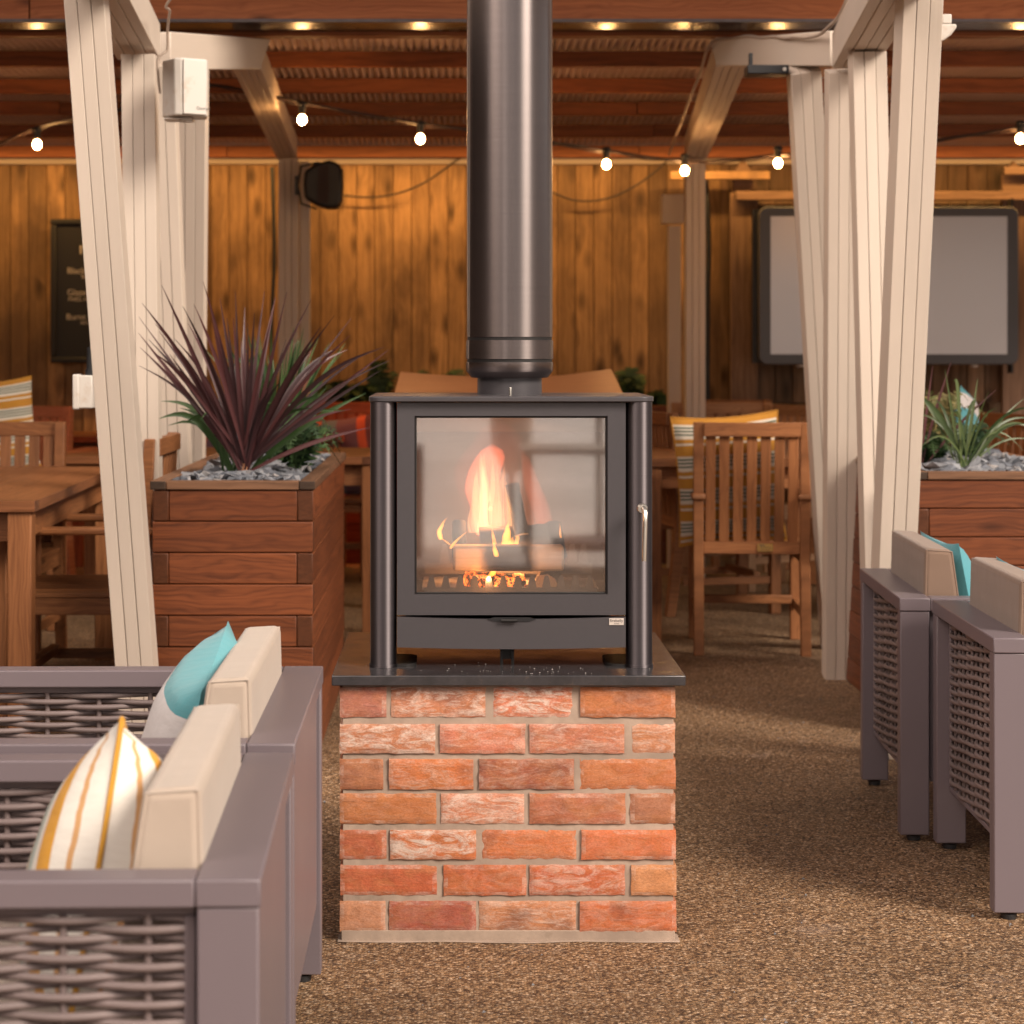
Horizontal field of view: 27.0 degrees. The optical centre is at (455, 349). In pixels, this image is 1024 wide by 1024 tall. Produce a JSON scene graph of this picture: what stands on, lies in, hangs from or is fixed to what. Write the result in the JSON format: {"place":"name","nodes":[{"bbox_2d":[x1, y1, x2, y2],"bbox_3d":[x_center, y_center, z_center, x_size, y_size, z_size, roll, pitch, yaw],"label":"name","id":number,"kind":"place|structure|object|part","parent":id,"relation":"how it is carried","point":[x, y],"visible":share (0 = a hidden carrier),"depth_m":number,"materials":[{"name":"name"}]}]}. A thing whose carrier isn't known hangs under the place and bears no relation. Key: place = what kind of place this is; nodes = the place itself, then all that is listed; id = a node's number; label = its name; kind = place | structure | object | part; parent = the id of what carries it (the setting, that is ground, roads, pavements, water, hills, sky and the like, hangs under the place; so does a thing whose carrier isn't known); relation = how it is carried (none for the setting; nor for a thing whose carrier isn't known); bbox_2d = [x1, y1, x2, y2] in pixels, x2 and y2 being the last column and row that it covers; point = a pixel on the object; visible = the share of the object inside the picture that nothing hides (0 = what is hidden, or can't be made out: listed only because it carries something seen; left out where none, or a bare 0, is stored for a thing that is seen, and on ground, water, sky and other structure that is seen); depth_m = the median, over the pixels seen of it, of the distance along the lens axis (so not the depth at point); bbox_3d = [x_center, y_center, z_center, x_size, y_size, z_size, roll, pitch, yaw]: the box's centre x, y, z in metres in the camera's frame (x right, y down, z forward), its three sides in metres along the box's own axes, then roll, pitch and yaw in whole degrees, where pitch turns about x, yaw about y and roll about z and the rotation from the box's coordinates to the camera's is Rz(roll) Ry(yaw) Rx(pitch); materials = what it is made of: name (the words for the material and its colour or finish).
{"place":"outdoors","nodes":[
{"label":"outdoors","id":0,"kind":"place"},
{"bbox_2d":[395,369,622,615],"bbox_3d":[0.199,0.659,8.250,0.859,1.168,0.500,0,0,0],"label":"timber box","id":1,"kind":"object","parent":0,"point":[602,381],"depth_m":8.25,"materials":[{"name":"brown wood"}]},
{"bbox_2d":[0,554,1023,1023],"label":"ground","id":2,"kind":"structure","parent":0,"point":[882,926],"depth_m":4.77,"materials":[{"name":"brown gravel"}]},
{"bbox_2d":[0,422,67,647],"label":"garden chair","id":3,"kind":"object","parent":2,"relation":"on","point":[53,551],"visible":0.3,"depth_m":8.76,"materials":[{"name":"brown wood"}]},
{"bbox_2d":[0,375,40,465],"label":"cushion","id":4,"kind":"object","parent":3,"relation":"on","point":[15,400],"visible":0.53,"depth_m":9.27,"materials":[{"name":"fabric"}]},
{"bbox_2d":[32,406,75,574],"bbox_3d":[-2.339,0.770,10.994,0.516,0.950,0.595,0,0,30],"label":"garden chair","id":5,"kind":"object","parent":2,"relation":"on","point":[61,413],"visible":0.19,"depth_m":11.09,"materials":[{"name":"brown wood"}]},
{"bbox_2d":[0,466,113,733],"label":"dining table","id":6,"kind":"object","parent":2,"relation":"on","point":[34,500],"visible":0.74,"depth_m":6.95,"materials":[{"name":"brown wood"}]},
{"bbox_2d":[0,432,180,716],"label":"garden chair","id":7,"kind":"object","parent":2,"relation":"on","point":[72,594],"visible":0.34,"depth_m":7.07,"materials":[{"name":"brown wood"}]},
{"bbox_2d":[0,753,293,1023],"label":"lounge chair","id":8,"kind":"object","parent":2,"relation":"on","point":[234,935],"visible":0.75,"depth_m":2.55,"materials":[{"name":"grey wicker"}]},
{"bbox_2d":[0,922,110,1020],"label":"seat cushion","id":9,"kind":"object","parent":8,"relation":"on","point":[3,981],"depth_m":2.71,"materials":[{"name":"beige fabric"}]},
{"bbox_2d":[17,716,162,1012],"bbox_3d":[-0.464,0.771,2.930,0.255,0.406,0.426,4,-30,2],"label":"throw pillow","id":10,"kind":"object","parent":9,"relation":"on","point":[90,819],"visible":0.34,"depth_m":2.81,"materials":[{"name":"white fabric"}]},
{"bbox_2d":[111,704,240,1019],"bbox_3d":[-0.374,0.690,2.926,0.123,0.309,0.634,0,0,-1],"label":"back cushion","id":11,"kind":"object","parent":8,"relation":"on","point":[186,796],"visible":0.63,"depth_m":2.64,"materials":[{"name":"beige fabric"}]},
{"bbox_2d":[0,666,322,1023],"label":"lounge chair","id":12,"kind":"object","parent":2,"relation":"on","point":[290,720],"visible":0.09,"depth_m":4.18,"materials":[{"name":"grey wicker"}]},
{"bbox_2d":[204,626,281,738],"bbox_3d":[-0.391,0.690,3.819,0.123,0.309,0.674,0,0,-1],"label":"back cushion","id":13,"kind":"object","parent":12,"relation":"on","point":[247,675],"visible":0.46,"depth_m":3.63,"materials":[{"name":"beige fabric"}]},
{"bbox_2d":[64,0,296,733],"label":"timber column","id":14,"kind":"structure","parent":2,"relation":"on","point":[144,217],"depth_m":7.02,"materials":[{"name":"beige paint"}]},
{"bbox_2d":[73,347,94,409],"bbox_3d":[-1.116,0.085,6.418,0.061,0.187,0.078,0,0,0],"label":"junction box","id":15,"kind":"object","parent":14,"relation":"attached to","point":[83,391],"visible":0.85,"depth_m":6.38,"materials":[{"name":"white plastic"}]},
{"bbox_2d":[156,0,170,92],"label":"cable","id":16,"kind":"object","parent":14,"relation":"attached to","point":[167,43],"visible":1,"depth_m":6.92,"materials":[{"name":"white plastic"}]},
{"bbox_2d":[163,58,209,122],"bbox_3d":[-0.868,-0.833,6.878,0.160,0.199,0.163,0,0,0],"label":"wall speaker","id":17,"kind":"object","parent":14,"relation":"attached to","point":[185,90],"depth_m":6.82,"materials":[{"name":"white plastic"}]},
{"bbox_2d":[0,0,1023,157],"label":"lean to roof","id":18,"kind":"object","parent":14,"relation":"on","point":[625,73],"visible":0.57,"depth_m":10.52,"materials":[{"name":"brown wood"}]},
{"bbox_2d":[0,83,1023,174],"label":"string lights","id":19,"kind":"object","parent":14,"relation":"hanging from","point":[606,152],"visible":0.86,"depth_m":9.95,"materials":[{"name":"white plastic"}]},
{"bbox_2d":[46,447,369,631],"bbox_3d":[-1.060,0.858,9.850,1.499,0.775,0.900,0,0,2],"label":"dining table","id":20,"kind":"object","parent":2,"relation":"on","point":[356,466],"visible":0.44,"depth_m":9.42,"materials":[{"name":"brown wood"}]},
{"bbox_2d":[72,431,345,566],"bbox_3d":[-1.419,0.858,11.950,1.599,0.775,0.700,0,0,0],"label":"dining table","id":21,"kind":"object","parent":2,"relation":"on","point":[81,439],"visible":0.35,"depth_m":12.15,"materials":[{"name":"brown wood"}]},
{"bbox_2d":[150,452,345,741],"bbox_3d":[-0.657,0.815,7.154,0.486,0.858,1.761,0,0,0],"label":"timber planter","id":22,"kind":"object","parent":2,"relation":"on","point":[239,556],"visible":0.67,"depth_m":6.28,"materials":[{"name":"wood"}]},
{"bbox_2d":[171,453,330,479],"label":"slate chippings","id":23,"kind":"object","parent":22,"relation":"on","point":[273,470],"visible":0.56,"depth_m":6.60,"materials":[{"name":"grey gravel"}]},
{"bbox_2d":[159,393,365,471],"bbox_3d":[-0.610,0.277,6.668,0.656,0.282,0.291,0,0,0],"label":"strappy plant","id":24,"kind":"object","parent":23,"relation":"on","point":[196,418],"visible":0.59,"depth_m":6.70,"materials":[{"name":"green plant"}]},
{"bbox_2d":[139,282,389,470],"bbox_3d":[-0.605,0.115,6.663,0.802,0.642,0.510,0,0,0],"label":"cordyline","id":25,"kind":"object","parent":23,"relation":"on","point":[239,409],"visible":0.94,"depth_m":6.59,"materials":[{"name":"purple plant"}]},
{"bbox_2d":[271,411,342,468],"bbox_3d":[-0.518,0.309,6.946,0.379,0.213,0.288,0,0,-19],"label":"fern","id":26,"kind":"object","parent":23,"relation":"on","point":[299,458],"visible":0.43,"depth_m":6.93,"materials":[{"name":"green plant"}]},
{"bbox_2d":[206,328,344,459],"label":"spiky grass","id":27,"kind":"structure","parent":22,"relation":"on","point":[292,358],"depth_m":7.32,"materials":[{"name":"plant"}]},
{"bbox_2d":[278,159,310,396],"bbox_3d":[-0.887,0.102,11.738,0.164,2.286,0.194,0,0,0],"label":"wall post","id":28,"kind":"object","parent":2,"relation":"on","point":[288,237],"depth_m":11.64,"materials":[{"name":"beige paint"}]},
{"bbox_2d":[295,160,343,209],"bbox_3d":[-0.733,-0.882,11.448,0.260,0.262,0.164,0,0,0],"label":"wall speaker","id":29,"kind":"object","parent":28,"relation":"attached to","point":[323,184],"depth_m":11.37,"materials":[{"name":"black plastic"}]},
{"bbox_2d":[314,402,369,580],"bbox_3d":[-0.683,0.770,11.765,0.516,0.950,0.595,0,0,8],"label":"garden chair","id":30,"kind":"object","parent":2,"relation":"on","point":[352,503],"visible":0.11,"depth_m":11.79,"materials":[{"name":"brown wood"}]},
{"bbox_2d":[316,414,369,493],"bbox_3d":[-0.586,0.597,11.900,0.440,0.460,0.134,-9,3,20],"label":"cushion","id":31,"kind":"object","parent":30,"relation":"on","point":[359,439],"visible":0.16,"depth_m":11.83,"materials":[{"name":"fabric"}]},
{"bbox_2d":[324,406,666,562],"bbox_3d":[0.189,0.785,12.650,2.233,0.917,0.440,0,0,0],"label":"table","id":32,"kind":"object","parent":2,"relation":"on","point":[352,530],"visible":0.01,"depth_m":12.43,"materials":[{"name":"wood"}]},
{"bbox_2d":[312,383,338,401],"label":"fern","id":33,"kind":"object","parent":32,"relation":"on","point":[327,385],"visible":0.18,"depth_m":12.60,"materials":[{"name":"green plant"}]},
{"bbox_2d":[314,378,364,401],"bbox_3d":[-0.716,0.276,12.662,0.305,0.217,0.295,0,0,-17],"label":"fern","id":34,"kind":"object","parent":32,"relation":"on","point":[335,383],"visible":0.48,"depth_m":12.60,"materials":[{"name":"green plant"}]},
{"bbox_2d":[341,383,381,401],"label":"fern","id":35,"kind":"object","parent":32,"relation":"on","point":[366,389],"visible":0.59,"depth_m":12.60,"materials":[{"name":"green plant"}]},
{"bbox_2d":[366,358,398,394],"bbox_3d":[-0.448,0.217,12.660,0.210,0.336,0.190,0,0,27],"label":"fern","id":36,"kind":"object","parent":32,"relation":"on","point":[381,381],"visible":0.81,"depth_m":12.62,"materials":[{"name":"green plant"}]},
{"bbox_2d":[417,369,444,374],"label":"fern","id":37,"kind":"object","parent":32,"relation":"on","point":[423,372],"visible":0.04,"depth_m":12.65,"materials":[{"name":"green plant"}]},
{"bbox_2d":[446,369,465,375],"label":"fern","id":38,"kind":"object","parent":32,"relation":"on","point":[455,372],"visible":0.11,"depth_m":12.72,"materials":[{"name":"green plant"}]},
{"bbox_2d":[614,367,646,402],"bbox_3d":[1.048,0.244,12.654,0.206,0.282,0.227,0,0,-10],"label":"fern","id":39,"kind":"object","parent":32,"relation":"on","point":[630,380],"visible":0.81,"depth_m":12.64,"materials":[{"name":"green plant"}]},
{"bbox_2d":[646,389,666,405],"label":"fern","id":40,"kind":"object","parent":32,"relation":"on","point":[659,398],"visible":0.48,"depth_m":12.63,"materials":[{"name":"green plant"}]},
{"bbox_2d":[337,686,679,943],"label":"brick plinth","id":41,"kind":"structure","parent":2,"relation":"on","point":[511,814],"depth_m":4.49,"materials":[{"name":"red brick"}]},
{"bbox_2d":[332,632,685,685],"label":"hearth slab","id":42,"kind":"structure","parent":41,"relation":"on","point":[429,668],"depth_m":4.56,"materials":[{"name":"stone"}]},
{"bbox_2d":[369,387,652,667],"bbox_3d":[0.119,0.382,4.755,0.614,0.600,0.477,0,0,0],"label":"wood burning stove","id":43,"kind":"object","parent":42,"relation":"on","point":[578,466],"visible":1,"depth_m":4.59,"materials":[{"name":"metal"}]},
{"bbox_2d":[466,0,552,394],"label":"flue pipe","id":44,"kind":"object","parent":43,"relation":"on","point":[509,341],"visible":1,"depth_m":4.72,"materials":[{"name":"metal"}]},
{"bbox_2d":[422,576,598,589],"bbox_3d":[0.119,0.521,4.770,0.385,0.017,0.240,0,0,0],"label":"ash bed","id":45,"kind":"object","parent":43,"relation":"on","point":[438,580],"visible":0.34,"depth_m":4.78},
{"bbox_2d":[452,519,465,557],"bbox_3d":[0.007,0.425,4.780,0.033,0.089,0.068,0,0,0],"label":"charred log","id":46,"kind":"object","parent":45,"relation":"on","point":[458,531],"visible":0.69,"depth_m":4.77,"materials":[{"name":"grey wood"}]},
{"bbox_2d":[463,572,525,586],"bbox_3d":[0.085,0.518,4.709,0.134,0.060,0.053,0,0,-18],"label":"burnt log","id":47,"kind":"object","parent":45,"relation":"on","point":[495,578],"visible":0.48,"depth_m":4.69,"materials":[{"name":"orange wood"}]},
{"bbox_2d":[453,544,563,570],"bbox_3d":[0.116,0.458,4.700,0.243,0.055,0.060,0,0,0],"label":"split log","id":48,"kind":"object","parent":47,"relation":"on","point":[508,557],"visible":1,"depth_m":4.67,"materials":[{"name":"brown wood"}]},
{"bbox_2d":[536,571,560,586],"bbox_3d":[0.205,0.514,4.745,0.053,0.063,0.154,0,0,5],"label":"round log","id":49,"kind":"object","parent":45,"relation":"on","point":[553,576],"visible":0.44,"depth_m":4.67,"materials":[{"name":"brown wood"}]},
{"bbox_2d":[545,520,566,558],"bbox_3d":[0.222,0.428,4.776,0.044,0.091,0.086,0,0,-12],"label":"charred log","id":50,"kind":"object","parent":49,"relation":"on","point":[556,535],"visible":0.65,"depth_m":4.76,"materials":[{"name":"grey wood"}]},
{"bbox_3d":[0.141,0.342,4.563,0.535,0.456,0.095,0,0,0],"label":"door","id":51,"kind":"part","parent":43,"relation":"part of","materials":[{"name":"metal"}]},
{"bbox_3d":[0.097,0.340,4.766,0.278,0.371,0.223,0,0,0],"label":"fire","id":52,"kind":"object","parent":43,"relation":"in","visible":0},
{"bbox_2d":[479,524,548,543],"bbox_3d":[0.131,0.424,4.779,0.158,0.069,0.062,0,0,0],"label":"charred log","id":53,"kind":"object","parent":52,"relation":"on","point":[538,534],"visible":0.62,"depth_m":4.75,"materials":[{"name":"brown wood"}]},
{"bbox_2d":[505,483,528,536],"bbox_3d":[0.137,0.358,4.769,0.035,0.122,0.077,0,0,-28],"label":"charred log","id":54,"kind":"object","parent":53,"relation":"on","point":[516,511],"visible":1,"depth_m":4.76,"materials":[{"name":"grey wood"}]},
{"bbox_2d":[0,157,1023,431],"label":"timber wall","id":55,"kind":"structure","parent":2,"relation":"on","point":[390,275],"depth_m":12.99,"materials":[{"name":"brown wood"}]},
{"bbox_2d":[50,219,89,362],"bbox_3d":[-2.139,-0.356,12.912,0.625,0.872,0.040,0,0,0],"label":"menu board","id":56,"kind":"object","parent":55,"relation":"attached to","point":[69,334],"visible":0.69,"depth_m":12.91,"materials":[{"name":"black"}]},
{"bbox_2d":[269,167,275,381],"bbox_3d":[-1.110,-0.329,12.900,0.047,1.555,0.024,0,0,0],"label":"cable","id":57,"kind":"object","parent":55,"relation":"attached to","point":[273,240],"visible":0.77,"depth_m":12.89,"materials":[{"name":"black plastic"}]},
{"bbox_2d":[343,158,460,197],"bbox_3d":[-0.304,-1.054,12.900,0.772,0.275,0.012,0,0,0],"label":"cable","id":58,"kind":"object","parent":55,"relation":"attached to","point":[438,173],"visible":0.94,"depth_m":12.89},
{"bbox_2d":[553,161,666,201],"bbox_3d":[0.879,-1.019,12.900,0.801,0.252,0.012,0,0,0],"label":"cable","id":59,"kind":"object","parent":55,"relation":"attached to","point":[643,180],"visible":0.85,"depth_m":12.89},
{"bbox_2d":[705,180,710,399],"bbox_3d":[1.512,-0.304,12.850,0.054,1.502,0.032,0,0,0],"label":"cable","id":60,"kind":"object","parent":55,"relation":"attached to","point":[707,294],"visible":0.82,"depth_m":12.84,"materials":[{"name":"plastic"}]},
{"bbox_2d":[660,159,704,576],"bbox_3d":[1.252,0.102,11.825,0.159,2.286,0.416,0,0,-20],"label":"wall post","id":61,"kind":"object","parent":2,"relation":"on","point":[687,208],"depth_m":11.64,"materials":[{"name":"beige paint"}]},
{"bbox_2d":[652,411,780,616],"bbox_3d":[1.221,0.770,10.249,0.594,0.950,0.516,0,0,-12],"label":"garden chair","id":62,"kind":"object","parent":2,"relation":"on","point":[662,434],"visible":0.39,"depth_m":10.05,"materials":[{"name":"brown wood"}]},
{"bbox_2d":[671,403,785,582],"bbox_3d":[1.484,0.770,11.662,0.576,0.950,0.594,0,0,0],"label":"garden chair","id":63,"kind":"object","parent":2,"relation":"on","point":[723,409],"visible":0.2,"depth_m":11.92,"materials":[{"name":"brown wood"}]},
{"bbox_2d":[652,437,815,641],"bbox_3d":[1.373,0.853,10.210,1.150,0.785,2.379,0,0,0],"label":"dining table","id":64,"kind":"object","parent":2,"relation":"on","point":[664,471],"visible":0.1,"depth_m":9.03,"materials":[{"name":"brown wood"}]},
{"bbox_2d":[705,400,788,569],"bbox_3d":[1.653,0.770,12.313,0.466,0.950,0.595,0,0,-4],"label":"garden chair","id":65,"kind":"object","parent":2,"relation":"on","point":[715,561],"visible":0.04,"depth_m":12.56,"materials":[{"name":"brown wood"}]},
{"bbox_2d":[688,422,811,656],"bbox_3d":[1.225,0.770,8.957,0.491,0.950,0.595,0,0,4],"label":"garden chair","id":66,"kind":"object","parent":2,"relation":"on","point":[795,546],"visible":0.9,"depth_m":8.71,"materials":[{"name":"brown wood"}]},
{"bbox_2d":[670,409,786,547],"bbox_3d":[1.128,0.534,8.829,0.446,0.546,0.103,-4,2,4],"label":"cushion","id":67,"kind":"object","parent":66,"relation":"on","point":[682,429],"visible":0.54,"depth_m":8.81,"materials":[{"name":"fabric"}]},
{"bbox_2d":[704,404,814,592],"bbox_3d":[1.607,0.770,11.281,0.594,0.950,0.516,0,0,-30],"label":"garden chair","id":68,"kind":"object","parent":2,"relation":"on","point":[792,411],"visible":0.16,"depth_m":11.38,"materials":[{"name":"brown wood"}]},
{"bbox_2d":[685,0,942,758],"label":"timber column","id":69,"kind":"structure","parent":2,"relation":"on","point":[863,186],"depth_m":6.98,"materials":[{"name":"beige paint"}]},
{"bbox_2d":[668,0,847,155],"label":"cable","id":70,"kind":"object","parent":69,"relation":"attached to","point":[830,25],"visible":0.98,"depth_m":8.08,"materials":[{"name":"white plastic"}]},
{"bbox_2d":[744,53,788,76],"bbox_3d":[1.128,-1.036,7.747,0.150,0.080,0.106,0,0,0],"label":"strip heater","id":71,"kind":"object","parent":69,"relation":"attached to","point":[751,69],"visible":1,"depth_m":7.70,"materials":[{"name":"black metal"}]},
{"bbox_2d":[942,14,955,40],"bbox_3d":[1.389,-0.910,6.060,0.050,0.077,0.080,0,0,0],"label":"floodlight","id":72,"kind":"object","parent":69,"relation":"attached to","point":[948,28],"visible":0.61,"depth_m":6.02,"materials":[{"name":"white plastic"}]},
{"bbox_2d":[669,161,1023,557],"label":"wall","id":73,"kind":"structure","parent":2,"relation":"on","point":[749,380],"depth_m":12.77,"materials":[{"name":"brown wood"}]},
{"bbox_2d":[752,198,1017,372],"bbox_3d":[2.532,-0.377,12.603,1.558,1.029,0.114,0,0,0],"label":"outdoor screen","id":74,"kind":"object","parent":73,"relation":"attached to","point":[973,308],"visible":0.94,"depth_m":12.55,"materials":[{"name":"grey"}]},
{"bbox_2d":[720,165,1023,447],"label":"frame","id":75,"kind":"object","parent":2,"relation":"on","point":[967,177],"depth_m":12.99,"materials":[{"name":"brown wood"}]},
{"bbox_2d":[846,452,1023,689],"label":"timber planter","id":76,"kind":"object","parent":2,"relation":"on","point":[973,514],"visible":0.27,"depth_m":6.85,"materials":[{"name":"wood"}]},
{"bbox_2d":[923,389,984,448],"bbox_3d":[1.666,0.277,7.450,0.299,0.285,0.283,0,0,-6],"label":"fern","id":77,"kind":"object","parent":76,"relation":"on","point":[945,403],"visible":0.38,"depth_m":7.43,"materials":[{"name":"green plant"}]},
{"bbox_2d":[921,448,1023,470],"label":"slate chippings","id":78,"kind":"object","parent":76,"relation":"on","point":[996,460],"visible":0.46,"depth_m":7.11,"materials":[{"name":"grey gravel"}]},
{"bbox_2d":[922,431,955,462],"bbox_3d":[1.607,0.348,7.288,0.200,0.144,0.253,0,0,0],"label":"fern","id":79,"kind":"object","parent":78,"relation":"on","point":[932,445],"visible":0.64,"depth_m":7.26,"materials":[{"name":"green plant"}]},
{"bbox_2d":[921,363,995,462],"bbox_3d":[1.693,0.220,7.248,0.289,0.403,0.004,0,0,0],"label":"cordyline","id":80,"kind":"object","parent":78,"relation":"on","point":[932,422],"visible":0.38,"depth_m":7.25,"materials":[{"name":"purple plant"}]},
{"bbox_2d":[922,371,1023,467],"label":"strappy plant","id":81,"kind":"object","parent":78,"relation":"on","point":[990,435],"visible":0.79,"depth_m":7.10,"materials":[{"name":"green plant"}]},
{"bbox_2d":[952,421,1007,456],"bbox_3d":[1.810,0.334,7.575,0.193,0.173,0.255,0,0,-42],"label":"fern","id":82,"kind":"object","parent":78,"relation":"on","point":[981,433],"visible":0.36,"depth_m":7.57,"materials":[{"name":"green plant"}]},
{"bbox_2d":[860,568,1023,840],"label":"lounge chair","id":83,"kind":"object","parent":2,"relation":"on","point":[896,668],"visible":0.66,"depth_m":5.43,"materials":[{"name":"grey metal"}]},
{"bbox_2d":[891,530,958,595],"bbox_3d":[1.274,0.678,5.763,0.123,0.334,0.574,0,0,3],"label":"back cushion","id":84,"kind":"object","parent":83,"relation":"on","point":[923,565],"visible":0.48,"depth_m":5.53,"materials":[{"name":"beige fabric"}]},
{"bbox_2d":[932,600,1023,919],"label":"lounge chair","id":85,"kind":"object","parent":2,"relation":"on","point":[978,741],"visible":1,"depth_m":4.92,"materials":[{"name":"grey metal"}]},
{"bbox_3d":[1.659,0.885,4.988,0.580,0.120,0.564,0,0,2],"label":"seat cushion","id":86,"kind":"object","parent":85,"relation":"on","visible":0},
{"bbox_2d":[970,557,1023,696],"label":"back cushion","id":87,"kind":"object","parent":86,"relation":"on","point":[996,589],"visible":0.45,"depth_m":4.97,"materials":[{"name":"beige fabric"}]},
{"bbox_2d":[978,412,1023,455],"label":"garden chair","id":88,"kind":"object","parent":2,"relation":"on","point":[1013,431],"visible":0.04,"depth_m":9.85,"materials":[{"name":"brown wood"}]},
{"bbox_2d":[953,386,978,432],"bbox_3d":[2.246,0.308,9.400,0.095,0.240,0.240,0,-20,30],"label":"cushion","id":89,"kind":"object","parent":88,"relation":"on","point":[967,401],"visible":0.26,"depth_m":9.33,"materials":[{"name":"fabric"}]},
{"bbox_3d":[-1.141,0.770,10.970,0.516,0.950,0.595,0,0,-15],"label":"garden chair","id":90,"kind":"object","parent":2,"relation":"on","visible":0},
{"bbox_2d":[206,399,237,446],"bbox_3d":[-1.216,0.424,11.000,0.420,0.360,0.125,9,-9,-20],"label":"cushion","id":91,"kind":"object","parent":90,"relation":"on","point":[208,443],"visible":0.01,"depth_m":10.91,"materials":[{"name":"brown fabric"}]},
{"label":"seat cushion","id":92,"kind":"object","parent":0,"visible":0},
{"bbox_2d":[141,622,236,737],"bbox_3d":[-0.470,0.750,3.800,0.205,0.440,0.420,12,9,-2],"label":"throw pillow","id":93,"kind":"object","parent":92,"relation":"on","point":[180,696],"visible":0.23,"depth_m":3.69,"materials":[{"name":"teal fabric"}]},
{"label":"seat cushion","id":94,"kind":"object","parent":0,"visible":0},
{"bbox_2d":[920,531,970,595],"bbox_3d":[1.344,0.700,5.760,0.132,0.400,0.400,-12,0,-2],"label":"throw pillow","id":95,"kind":"object","parent":94,"relation":"on","point":[962,562],"visible":0.12,"depth_m":5.58,"materials":[{"name":"teal fabric"}]}
]}

